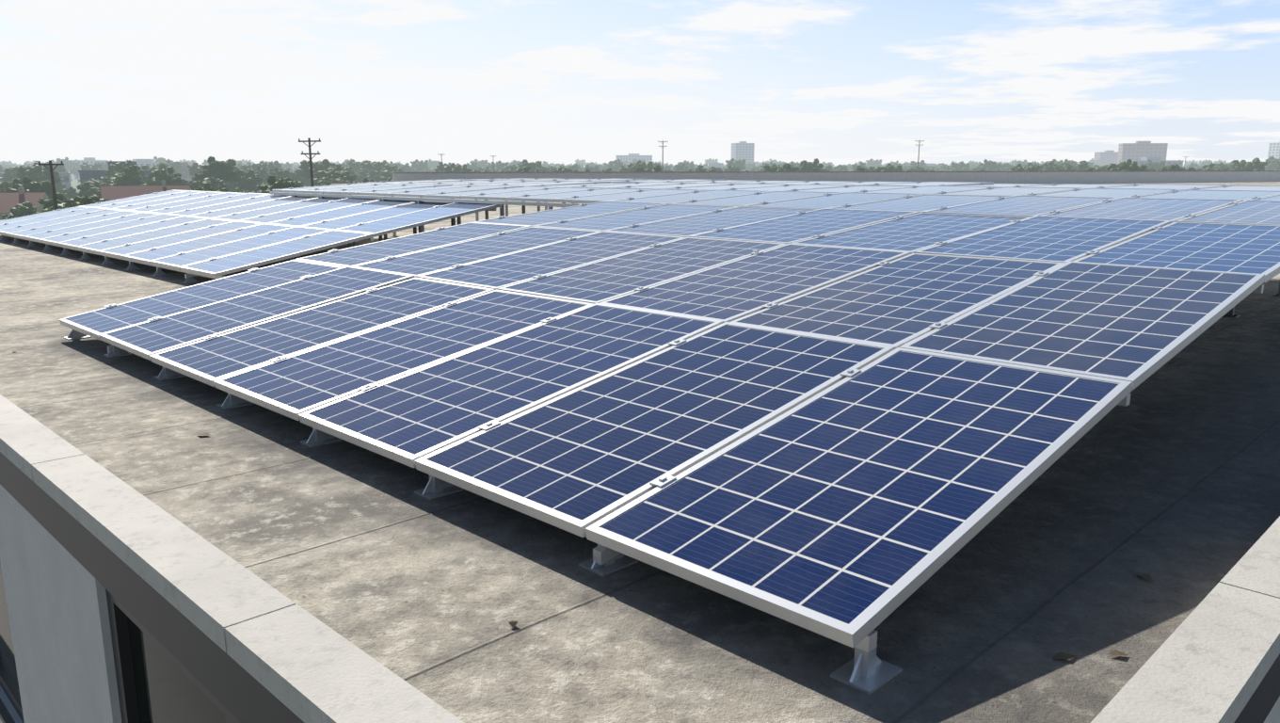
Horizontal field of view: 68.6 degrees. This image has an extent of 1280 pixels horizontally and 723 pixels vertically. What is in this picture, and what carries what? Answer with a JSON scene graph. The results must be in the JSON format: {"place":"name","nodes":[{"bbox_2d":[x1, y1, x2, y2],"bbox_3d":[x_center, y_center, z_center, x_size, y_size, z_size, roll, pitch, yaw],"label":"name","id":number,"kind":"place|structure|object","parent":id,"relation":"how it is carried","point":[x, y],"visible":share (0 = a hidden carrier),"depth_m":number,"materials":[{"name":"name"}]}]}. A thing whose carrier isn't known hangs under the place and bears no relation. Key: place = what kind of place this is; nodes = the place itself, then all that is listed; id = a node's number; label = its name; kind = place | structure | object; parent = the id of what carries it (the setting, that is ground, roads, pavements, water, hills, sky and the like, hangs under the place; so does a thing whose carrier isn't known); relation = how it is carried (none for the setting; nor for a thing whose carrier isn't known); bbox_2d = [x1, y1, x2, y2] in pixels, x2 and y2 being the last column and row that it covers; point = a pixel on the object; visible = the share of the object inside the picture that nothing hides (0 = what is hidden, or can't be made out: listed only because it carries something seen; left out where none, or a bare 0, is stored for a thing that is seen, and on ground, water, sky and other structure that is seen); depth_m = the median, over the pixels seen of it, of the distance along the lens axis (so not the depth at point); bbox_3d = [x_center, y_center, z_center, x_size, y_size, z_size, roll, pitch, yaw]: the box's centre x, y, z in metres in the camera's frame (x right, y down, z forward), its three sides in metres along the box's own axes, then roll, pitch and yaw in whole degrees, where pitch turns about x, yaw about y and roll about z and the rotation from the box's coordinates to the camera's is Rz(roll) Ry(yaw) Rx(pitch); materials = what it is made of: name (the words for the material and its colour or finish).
{"place":"outdoors","nodes":[
{"label":"outdoors","id":0,"kind":"place"},
{"bbox_2d":[68,172,307,192],"bbox_3d":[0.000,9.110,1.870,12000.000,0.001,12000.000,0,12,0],"label":"ground","id":1,"kind":"structure","parent":0,"point":[74,184],"depth_m":583.66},
{"bbox_2d":[0,179,11,192],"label":"tree","id":2,"kind":"object","parent":1,"relation":"on","point":[4,184],"visible":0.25,"depth_m":180.02,"materials":[{"name":"green plant"}]},
{"bbox_2d":[0,164,23,181],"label":"tree","id":3,"kind":"object","parent":1,"relation":"on","point":[9,173],"visible":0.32,"depth_m":275.76,"materials":[{"name":"green plant"}]},
{"bbox_2d":[1,201,40,220],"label":"tree","id":4,"kind":"object","parent":1,"relation":"on","point":[24,209],"visible":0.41,"depth_m":117.97,"materials":[{"name":"green plant"}]},
{"bbox_2d":[0,187,48,220],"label":"house","id":5,"kind":"structure","parent":1,"relation":"on","point":[8,201],"depth_m":123.46,"materials":[{"name":"brick"}]},
{"bbox_2d":[0,176,56,198],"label":"tree","id":6,"kind":"object","parent":1,"relation":"on","point":[29,185],"visible":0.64,"depth_m":136.93,"materials":[{"name":"green plant"}]},
{"bbox_2d":[0,173,71,189],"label":"block","id":7,"kind":"structure","parent":1,"relation":"on","point":[66,178],"depth_m":304.00,"materials":[{"name":"grey glass"}]},
{"bbox_2d":[16,161,60,184],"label":"tree","id":8,"kind":"object","parent":1,"relation":"on","point":[35,171],"visible":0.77,"depth_m":213.00,"materials":[{"name":"green plant"}]},
{"bbox_2d":[42,161,68,173],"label":"tree","id":9,"kind":"object","parent":1,"relation":"on","point":[60,168],"visible":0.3,"depth_m":391.99,"materials":[{"name":"green plant"}]},
{"bbox_2d":[42,203,71,212],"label":"tree","id":10,"kind":"object","parent":1,"relation":"on","point":[59,206],"visible":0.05,"depth_m":95.35,"materials":[{"name":"green plant"}]},
{"bbox_2d":[37,192,82,209],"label":"tree","id":11,"kind":"object","parent":1,"relation":"on","point":[49,201],"visible":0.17,"depth_m":100.70,"materials":[{"name":"green plant"}]},
{"bbox_2d":[54,175,66,191],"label":"tree","id":12,"kind":"object","parent":1,"relation":"on","point":[60,185],"visible":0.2,"depth_m":262.45,"materials":[{"name":"green plant"}]},
{"bbox_2d":[53,157,76,169],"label":"tree","id":13,"kind":"object","parent":1,"relation":"on","point":[66,163],"visible":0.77,"depth_m":713.13,"materials":[{"name":"green plant"}]},
{"bbox_2d":[58,186,79,198],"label":"tree","id":14,"kind":"object","parent":1,"relation":"on","point":[71,192],"visible":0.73,"depth_m":214.12,"materials":[{"name":"green plant"}]},
{"bbox_2d":[69,166,80,182],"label":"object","id":15,"kind":"object","parent":1,"relation":"on","point":[73,169],"visible":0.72,"depth_m":618.86,"materials":[{"name":"green plant"}]},
{"bbox_2d":[71,157,107,179],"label":"block","id":16,"kind":"structure","parent":1,"relation":"on","point":[90,160],"depth_m":795.49,"materials":[{"name":"grey concrete"}]},
{"bbox_2d":[71,193,109,207],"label":"tree","id":17,"kind":"object","parent":1,"relation":"on","point":[86,200],"visible":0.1,"depth_m":97.23,"materials":[{"name":"green plant"}]},
{"bbox_2d":[79,161,102,170],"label":"tree","id":18,"kind":"object","parent":1,"relation":"on","point":[85,166],"visible":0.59,"depth_m":429.29,"materials":[{"name":"green plant"}]},
{"bbox_2d":[82,182,115,198],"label":"tree","id":19,"kind":"object","parent":1,"relation":"on","point":[91,191],"visible":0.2,"depth_m":173.48,"materials":[{"name":"green plant"}]},
{"bbox_2d":[76,176,126,195],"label":"tree","id":20,"kind":"object","parent":1,"relation":"on","point":[89,184],"visible":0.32,"depth_m":176.63,"materials":[{"name":"green plant"}]},
{"bbox_2d":[78,160,166,196],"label":"dark block","id":21,"kind":"structure","parent":1,"relation":"on","point":[88,175],"depth_m":241.97,"materials":[{"name":"grey glass"}]},
{"bbox_2d":[100,160,148,181],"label":"tree","id":22,"kind":"object","parent":1,"relation":"on","point":[118,168],"visible":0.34,"depth_m":219.08,"materials":[{"name":"green plant"}]},
{"bbox_2d":[113,164,144,186],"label":"tree","id":23,"kind":"object","parent":1,"relation":"on","point":[131,176],"visible":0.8,"depth_m":177.89,"materials":[{"name":"green plant"}]},
{"bbox_2d":[100,180,190,200],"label":"house","id":24,"kind":"structure","parent":1,"relation":"on","point":[111,193],"depth_m":139.00,"materials":[{"name":"tile"}]},
{"bbox_2d":[135,159,165,167],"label":"building","id":25,"kind":"structure","parent":1,"relation":"on","point":[147,162],"depth_m":620.90,"materials":[{"name":"grey concrete"}]},
{"bbox_2d":[141,162,175,177],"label":"tree","id":26,"kind":"object","parent":1,"relation":"on","point":[162,166],"visible":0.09,"depth_m":257.06,"materials":[{"name":"green plant"}]},
{"bbox_2d":[144,166,189,185],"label":"tree","id":27,"kind":"object","parent":1,"relation":"on","point":[157,177],"visible":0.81,"depth_m":183.92,"materials":[{"name":"green plant"}]},
{"bbox_2d":[149,161,192,184],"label":"block","id":28,"kind":"structure","parent":1,"relation":"on","point":[184,165],"depth_m":503.15,"materials":[{"name":"grey glass"}]},
{"bbox_2d":[163,159,184,171],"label":"tree","id":29,"kind":"object","parent":1,"relation":"on","point":[178,166],"visible":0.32,"depth_m":492.05,"materials":[{"name":"green plant"}]},
{"bbox_2d":[176,168,191,179],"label":"tree","id":30,"kind":"object","parent":1,"relation":"on","point":[184,173],"visible":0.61,"depth_m":499.48,"materials":[{"name":"green plant"}]},
{"bbox_2d":[186,161,209,176],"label":"tree","id":31,"kind":"object","parent":1,"relation":"on","point":[195,168],"visible":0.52,"depth_m":334.74,"materials":[{"name":"green plant"}]},
{"bbox_2d":[189,176,226,191],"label":"tree","id":32,"kind":"object","parent":1,"relation":"on","point":[216,184],"visible":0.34,"depth_m":187.94,"materials":[{"name":"green plant"}]},
{"bbox_2d":[202,182,228,191],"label":"tree","id":33,"kind":"object","parent":1,"relation":"on","point":[208,186],"visible":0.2,"depth_m":143.05,"materials":[{"name":"green plant"}]},
{"bbox_2d":[194,156,244,182],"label":"tree","id":34,"kind":"object","parent":1,"relation":"on","point":[228,170],"visible":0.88,"depth_m":196.31,"materials":[{"name":"green plant"}]},
{"bbox_2d":[224,181,253,192],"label":"tree","id":35,"kind":"object","parent":1,"relation":"on","point":[232,186],"visible":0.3,"depth_m":217.93,"materials":[{"name":"green plant"}]},
{"bbox_2d":[236,169,263,192],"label":"tree","id":36,"kind":"object","parent":1,"relation":"on","point":[251,181],"visible":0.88,"depth_m":214.05,"materials":[{"name":"green plant"}]},
{"bbox_2d":[253,165,268,184],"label":"tree","id":37,"kind":"object","parent":1,"relation":"on","point":[262,171],"visible":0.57,"depth_m":295.27,"materials":[{"name":"green plant"}]},
{"bbox_2d":[251,160,274,171],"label":"tree","id":38,"kind":"object","parent":1,"relation":"on","point":[268,167],"visible":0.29,"depth_m":369.04,"materials":[{"name":"green plant"}]},
{"bbox_2d":[266,160,284,170],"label":"tree","id":39,"kind":"object","parent":1,"relation":"on","point":[275,164],"visible":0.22,"depth_m":440.05,"materials":[{"name":"green plant"}]},
{"bbox_2d":[264,166,290,184],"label":"tree","id":40,"kind":"object","parent":1,"relation":"on","point":[278,173],"visible":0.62,"depth_m":272.26,"materials":[{"name":"green plant"}]},
{"bbox_2d":[256,175,300,193],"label":"tree","id":41,"kind":"object","parent":1,"relation":"on","point":[283,183],"visible":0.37,"depth_m":121.59,"materials":[{"name":"green plant"}]},
{"bbox_2d":[299,159,335,178],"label":"tree","id":42,"kind":"object","parent":1,"relation":"on","point":[305,171],"visible":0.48,"depth_m":261.77,"materials":[{"name":"green plant"}]},
{"bbox_2d":[313,167,357,184],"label":"tree","id":43,"kind":"object","parent":1,"relation":"on","point":[336,173],"visible":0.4,"depth_m":216.24,"materials":[{"name":"green plant"}]},
{"bbox_2d":[322,177,351,185],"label":"tree","id":44,"kind":"object","parent":1,"relation":"on","point":[337,181],"visible":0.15,"depth_m":197.35,"materials":[{"name":"green plant"}]},
{"bbox_2d":[346,159,370,171],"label":"tree","id":45,"kind":"object","parent":1,"relation":"on","point":[353,163],"visible":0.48,"depth_m":412.95,"materials":[{"name":"green plant"}]},
{"bbox_2d":[366,169,378,181],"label":"tree","id":46,"kind":"object","parent":1,"relation":"on","point":[372,174],"visible":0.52,"depth_m":330.17,"materials":[{"name":"green plant"}]},
{"bbox_2d":[359,160,385,175],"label":"tree","id":47,"kind":"object","parent":1,"relation":"on","point":[366,164],"visible":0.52,"depth_m":356.69,"materials":[{"name":"green plant"}]},
{"bbox_2d":[376,169,394,181],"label":"tree","id":48,"kind":"object","parent":1,"relation":"on","point":[384,174],"visible":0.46,"depth_m":315.14,"materials":[{"name":"green plant"}]},
{"bbox_2d":[373,164,398,179],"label":"tree","id":49,"kind":"object","parent":1,"relation":"on","point":[388,168],"visible":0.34,"depth_m":325.21,"materials":[{"name":"green plant"}]},
{"bbox_2d":[410,159,428,172],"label":"tree","id":50,"kind":"object","parent":1,"relation":"on","point":[420,166],"visible":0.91,"depth_m":590.47,"materials":[{"name":"green plant"}]},
{"bbox_2d":[434,161,447,172],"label":"tree","id":51,"kind":"object","parent":1,"relation":"on","point":[439,169],"visible":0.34,"depth_m":348.43,"materials":[{"name":"green plant"}]},
{"bbox_2d":[443,162,466,172],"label":"tree","id":52,"kind":"object","parent":1,"relation":"on","point":[453,168],"visible":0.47,"depth_m":288.44,"materials":[{"name":"green plant"}]},
{"bbox_2d":[464,161,479,170],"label":"tree","id":53,"kind":"object","parent":1,"relation":"on","point":[472,166],"visible":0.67,"depth_m":607.27,"materials":[{"name":"green plant"}]},
{"bbox_2d":[470,159,487,167],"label":"tree","id":54,"kind":"object","parent":1,"relation":"on","point":[482,163],"visible":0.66,"depth_m":796.22,"materials":[{"name":"green plant"}]},
{"bbox_2d":[489,160,508,170],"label":"tree","id":55,"kind":"object","parent":1,"relation":"on","point":[499,165],"visible":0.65,"depth_m":559.44,"materials":[{"name":"green plant"}]},
{"bbox_2d":[516,159,546,171],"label":"tree","id":56,"kind":"object","parent":1,"relation":"on","point":[532,165],"visible":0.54,"depth_m":355.29,"materials":[{"name":"green plant"}]},
{"bbox_2d":[582,164,601,171],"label":"tree","id":57,"kind":"object","parent":1,"relation":"on","point":[594,168],"visible":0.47,"depth_m":485.97,"materials":[{"name":"green plant"}]},
{"bbox_2d":[605,159,626,170],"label":"tree","id":58,"kind":"object","parent":1,"relation":"on","point":[616,165],"visible":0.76,"depth_m":564.12,"materials":[{"name":"green plant"}]},
{"bbox_2d":[619,163,639,171],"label":"tree","id":59,"kind":"object","parent":1,"relation":"on","point":[632,168],"visible":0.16,"depth_m":314.06,"materials":[{"name":"green plant"}]},
{"bbox_2d":[615,153,652,163],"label":"building","id":60,"kind":"structure","parent":1,"relation":"on","point":[630,157],"depth_m":1214.26,"materials":[{"name":"grey concrete"}]},
{"bbox_2d":[626,160,654,171],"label":"tree","id":61,"kind":"object","parent":1,"relation":"on","point":[644,166],"visible":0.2,"depth_m":315.50,"materials":[{"name":"green plant"}]},
{"bbox_2d":[672,162,689,171],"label":"tree","id":62,"kind":"object","parent":1,"relation":"on","point":[678,168],"visible":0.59,"depth_m":475.67,"materials":[{"name":"green plant"}]},
{"bbox_2d":[677,160,695,169],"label":"tree","id":63,"kind":"object","parent":1,"relation":"on","point":[688,164],"visible":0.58,"depth_m":622.72,"materials":[{"name":"green plant"}]},
{"bbox_2d":[722,164,739,173],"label":"tree","id":64,"kind":"object","parent":1,"relation":"on","point":[732,168],"visible":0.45,"depth_m":362.34,"materials":[{"name":"green plant"}]},
{"bbox_2d":[725,158,745,170],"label":"tree","id":65,"kind":"object","parent":1,"relation":"on","point":[731,162],"visible":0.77,"depth_m":535.12,"materials":[{"name":"green plant"}]},
{"bbox_2d":[829,164,848,171],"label":"tree","id":66,"kind":"object","parent":1,"relation":"on","point":[840,168],"visible":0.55,"depth_m":512.42,"materials":[{"name":"green plant"}]},
{"bbox_2d":[865,158,881,167],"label":"building","id":67,"kind":"structure","parent":1,"relation":"on","point":[871,162],"depth_m":910.60,"materials":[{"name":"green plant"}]},
{"bbox_2d":[907,160,927,169],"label":"tree","id":68,"kind":"object","parent":1,"relation":"on","point":[914,164],"visible":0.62,"depth_m":646.35,"materials":[{"name":"green plant"}]},
{"bbox_2d":[905,166,934,171],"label":"tree","id":69,"kind":"object","parent":1,"relation":"on","point":[915,168],"visible":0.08,"depth_m":323.16,"materials":[{"name":"green plant"}]},
{"bbox_2d":[948,160,966,170],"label":"tree","id":70,"kind":"object","parent":1,"relation":"on","point":[954,165],"visible":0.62,"depth_m":532.26,"materials":[{"name":"green plant"}]},
{"bbox_2d":[976,159,1000,170],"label":"tree","id":71,"kind":"object","parent":1,"relation":"on","point":[989,163],"visible":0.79,"depth_m":495.22,"materials":[{"name":"green plant"}]},
{"bbox_2d":[1039,160,1061,171],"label":"tree","id":72,"kind":"object","parent":1,"relation":"on","point":[1049,166],"visible":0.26,"depth_m":309.29,"materials":[{"name":"green plant"}]},
{"bbox_2d":[1063,160,1088,171],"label":"tree","id":73,"kind":"object","parent":1,"relation":"on","point":[1083,166],"visible":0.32,"depth_m":303.35,"materials":[{"name":"green plant"}]},
{"bbox_2d":[1088,158,1103,165],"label":"tree","id":74,"kind":"object","parent":1,"relation":"on","point":[1097,162],"visible":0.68,"depth_m":1212.29,"materials":[{"name":"green plant"}]},
{"bbox_2d":[1094,150,1118,164],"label":"building","id":75,"kind":"structure","parent":1,"relation":"on","point":[1108,157],"depth_m":1214.05,"materials":[{"name":"grey concrete"}]},
{"bbox_2d":[1119,157,1183,166],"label":"block","id":76,"kind":"structure","parent":1,"relation":"on","point":[1144,160],"depth_m":601.99,"materials":[{"name":"grey concrete"}]},
{"bbox_2d":[1143,160,1167,170],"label":"tree","id":77,"kind":"object","parent":1,"relation":"on","point":[1156,166],"visible":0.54,"depth_m":421.63,"materials":[{"name":"green plant"}]},
{"bbox_2d":[1212,161,1232,170],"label":"tree","id":78,"kind":"object","parent":1,"relation":"on","point":[1219,165],"visible":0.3,"depth_m":381.24,"materials":[{"name":"green plant"}]},
{"bbox_2d":[1264,156,1279,170],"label":"tree","id":79,"kind":"object","parent":1,"relation":"on","point":[1271,160],"visible":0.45,"depth_m":453.55,"materials":[{"name":"green plant"}]},
{"bbox_2d":[0,170,1279,722],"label":"warehouse building","id":80,"kind":"structure","parent":0,"point":[162,560],"depth_m":3.19,"materials":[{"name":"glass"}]},
{"bbox_2d":[0,190,499,283],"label":"solar array","id":81,"kind":"object","parent":80,"relation":"on","point":[216,235],"visible":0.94,"depth_m":13.68,"materials":[{"name":"blue glass"}]},
{"bbox_2d":[12,351,1151,660],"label":"roof leaves","id":82,"kind":"object","parent":80,"relation":"on","point":[1057,656],"visible":1,"depth_m":2.56,"materials":[{"name":"brown plant"}]},
{"bbox_2d":[59,177,1279,694],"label":"solar array","id":83,"kind":"object","parent":80,"relation":"on","point":[852,413],"visible":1,"depth_m":4.71,"materials":[{"name":"blue glass"}]},
{"bbox_2d":[0,0,1279,166],"label":"sky","id":84,"kind":"structure","parent":0,"point":[837,82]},
{"bbox_2d":[694,162,726,170],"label":"building","id":85,"kind":"structure","parent":0,"point":[718,165],"depth_m":737.51,"materials":[{"name":"grey concrete"}]},
{"bbox_2d":[731,141,754,171],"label":"block tower","id":86,"kind":"structure","parent":0,"point":[742,150],"depth_m":1162.27,"materials":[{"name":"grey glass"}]},
{"bbox_2d":[1117,141,1167,163],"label":"building","id":87,"kind":"structure","parent":0,"point":[1137,150],"depth_m":872.37,"materials":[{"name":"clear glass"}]},
{"bbox_2d":[1267,140,1279,159],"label":"building","id":88,"kind":"structure","parent":0,"point":[1274,150],"depth_m":1070.87,"materials":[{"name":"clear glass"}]},
{"label":"yard pavement","id":89,"kind":"structure","parent":0,"visible":0},
{"bbox_2d":[38,160,63,210],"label":"utility pole","id":90,"kind":"object","parent":89,"relation":"on","point":[51,165],"visible":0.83,"depth_m":68.67,"materials":[{"name":"brown wood"}]},
{"bbox_2d":[298,137,320,193],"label":"utility pole","id":91,"kind":"object","parent":89,"relation":"on","point":[309,140],"visible":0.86,"depth_m":83.94,"materials":[{"name":"brown wood"}]},
{"bbox_2d":[635,164,661,171],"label":"tree","id":92,"kind":"object","parent":89,"relation":"on","point":[657,168],"visible":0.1,"depth_m":204.43,"materials":[{"name":"green plant"}]},
{"bbox_2d":[762,162,799,171],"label":"tree","id":93,"kind":"object","parent":89,"relation":"on","point":[786,167],"visible":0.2,"depth_m":228.58,"materials":[{"name":"green plant"}]},
{"bbox_2d":[797,158,827,171],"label":"tree","id":94,"kind":"object","parent":89,"relation":"on","point":[805,166],"visible":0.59,"depth_m":270.47,"materials":[{"name":"green plant"}]},
{"bbox_2d":[873,163,903,171],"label":"tree","id":95,"kind":"object","parent":89,"relation":"on","point":[888,168],"visible":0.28,"depth_m":258.37,"materials":[{"name":"green plant"}]},
{"bbox_2d":[1010,162,1039,171],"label":"tree","id":96,"kind":"object","parent":89,"relation":"on","point":[1019,168],"visible":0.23,"depth_m":251.91,"materials":[{"name":"green plant"}]},
{"bbox_2d":[1053,164,1074,171],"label":"tree","id":97,"kind":"object","parent":89,"relation":"on","point":[1066,168],"visible":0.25,"depth_m":286.15,"materials":[{"name":"green plant"}]},
{"bbox_2d":[1105,159,1146,171],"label":"tree","id":98,"kind":"object","parent":89,"relation":"on","point":[1128,165],"visible":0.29,"depth_m":199.93,"materials":[{"name":"green plant"}]},
{"bbox_2d":[1159,164,1176,170],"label":"tree","id":99,"kind":"object","parent":89,"relation":"on","point":[1171,168],"visible":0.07,"depth_m":198.12,"materials":[{"name":"green plant"}]},
{"bbox_2d":[1165,163,1196,170],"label":"tree","id":100,"kind":"object","parent":89,"relation":"on","point":[1178,168],"visible":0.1,"depth_m":219.54,"materials":[{"name":"green plant"}]},
{"bbox_2d":[1202,162,1229,170],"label":"tree","id":101,"kind":"object","parent":89,"relation":"on","point":[1209,166],"visible":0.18,"depth_m":267.77,"materials":[{"name":"green plant"}]},
{"bbox_2d":[1232,157,1267,170],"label":"tree","id":102,"kind":"object","parent":89,"relation":"on","point":[1256,164],"visible":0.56,"depth_m":253.38,"materials":[{"name":"green plant"}]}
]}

